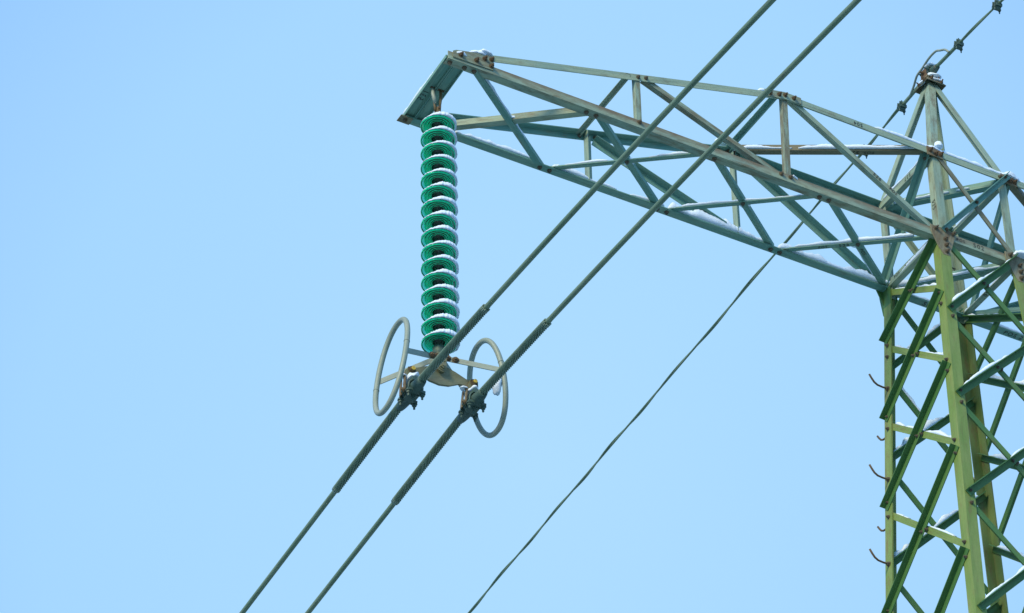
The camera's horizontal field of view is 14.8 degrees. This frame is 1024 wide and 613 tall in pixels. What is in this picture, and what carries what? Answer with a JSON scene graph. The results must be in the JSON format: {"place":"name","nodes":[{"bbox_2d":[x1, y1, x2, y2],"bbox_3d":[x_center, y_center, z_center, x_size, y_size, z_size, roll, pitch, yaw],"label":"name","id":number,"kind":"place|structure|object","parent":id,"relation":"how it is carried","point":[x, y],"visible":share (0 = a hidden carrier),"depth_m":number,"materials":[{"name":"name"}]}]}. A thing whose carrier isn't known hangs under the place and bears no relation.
{"place":"outdoors","nodes":[
{"label":"outdoors","id":0,"kind":"place"},
{"bbox_2d":[0,0,1023,612],"label":"sky","id":1,"kind":"structure","parent":0,"point":[211,247],"materials":[{"name":"blue"}]},
{"bbox_3d":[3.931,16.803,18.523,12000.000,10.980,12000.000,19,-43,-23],"label":"ground","id":2,"kind":"structure","parent":0,"visible":0},
{"bbox_2d":[397,50,1023,612],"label":"lattice tower","id":3,"kind":"structure","parent":2,"relation":"on","point":[959,366],"depth_m":32.33,"materials":[{"name":"green metal"}]},
{"bbox_2d":[373,86,508,437],"bbox_3d":[-0.554,-0.408,30.128,0.985,3.414,0.519,19,-43,-23],"label":"insulator string","id":4,"kind":"object","parent":3,"relation":"hanging from","point":[433,345],"visible":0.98,"depth_m":29.84,"materials":[{"name":"glass"}]},
{"bbox_2d":[396,366,426,410],"bbox_3d":[-0.751,0.593,29.153,0.201,0.338,0.408,19,-43,-23],"label":"suspension clamp","id":5,"kind":"object","parent":4,"relation":"hanging from","point":[411,390],"visible":0.99,"depth_m":29.09,"materials":[{"name":"metal"}]},
{"bbox_2d":[239,0,775,612],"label":"conductor cable","id":6,"kind":"object","parent":5,"relation":"hanging from","point":[459,338],"visible":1,"depth_m":28.13,"materials":[{"name":"metal"}]},
{"bbox_2d":[421,111,459,352],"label":"snow","id":7,"kind":"structure","parent":4,"relation":"attached to","point":[453,289],"depth_m":30.13,"materials":[{"name":"white snow"}]},
{"bbox_2d":[402,372,501,396],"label":"snow","id":8,"kind":"structure","parent":4,"relation":"hanging from","point":[496,388],"depth_m":29.32,"materials":[{"name":"white snow"}]},
{"bbox_2d":[457,379,487,422],"bbox_3d":[-0.302,0.691,29.397,0.201,0.338,0.408,19,-43,-23],"label":"suspension clamp","id":9,"kind":"object","parent":4,"relation":"hanging from","point":[472,404],"visible":1,"depth_m":29.33,"materials":[{"name":"metal"}]},
{"bbox_2d":[305,0,861,612],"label":"conductor cable","id":10,"kind":"object","parent":9,"relation":"hanging from","point":[545,322],"visible":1,"depth_m":28.21,"materials":[{"name":"metal"}]},
{"bbox_2d":[403,49,1023,333],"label":"snow","id":11,"kind":"structure","parent":3,"relation":"on","point":[714,220],"depth_m":32.85,"materials":[{"name":"white snow"}]},
{"bbox_2d":[468,0,1003,612],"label":"earth wire","id":12,"kind":"object","parent":3,"relation":"attached to","point":[908,98],"visible":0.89,"depth_m":37.48,"materials":[{"name":"grey metal"}]},
{"bbox_2d":[897,100,906,114],"bbox_3d":[3.461,-1.774,34.893,0.102,0.134,0.081,19,-43,-23],"label":"wire clamp","id":13,"kind":"object","parent":12,"relation":"attached to","point":[901,107],"visible":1,"depth_m":34.86,"materials":[{"name":"metal"}]},
{"bbox_2d":[909,48,949,96],"bbox_3d":[3.640,-2.067,34.563,0.072,0.138,0.735,15,-42,-19],"label":"jumper wire","id":14,"kind":"object","parent":12,"relation":"attached to","point":[927,60],"visible":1,"depth_m":34.56,"materials":[{"name":"metal"}]},
{"bbox_2d":[953,38,963,52],"bbox_3d":[3.887,-2.279,34.194,0.102,0.134,0.081,19,-43,-23],"label":"wire clamp","id":15,"kind":"object","parent":12,"relation":"attached to","point":[958,45],"visible":1,"depth_m":34.16,"materials":[{"name":"metal"}]},
{"bbox_2d":[992,0,1001,13],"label":"wire clamp","id":16,"kind":"object","parent":12,"relation":"attached to","point":[996,6],"visible":1,"depth_m":33.70,"materials":[{"name":"metal"}]},
{"bbox_2d":[918,64,939,80],"bbox_3d":[3.654,-2.074,34.558,0.133,0.136,0.254,19,-43,-23],"label":"earth wire clamp","id":17,"kind":"object","parent":3,"relation":"attached to","point":[933,68],"visible":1,"depth_m":34.49,"materials":[{"name":"metal"}]},
{"bbox_2d":[893,259,1023,597],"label":"snow","id":18,"kind":"structure","parent":3,"relation":"attached to","point":[929,424],"depth_m":32.13,"materials":[{"name":"white snow"}]}
]}

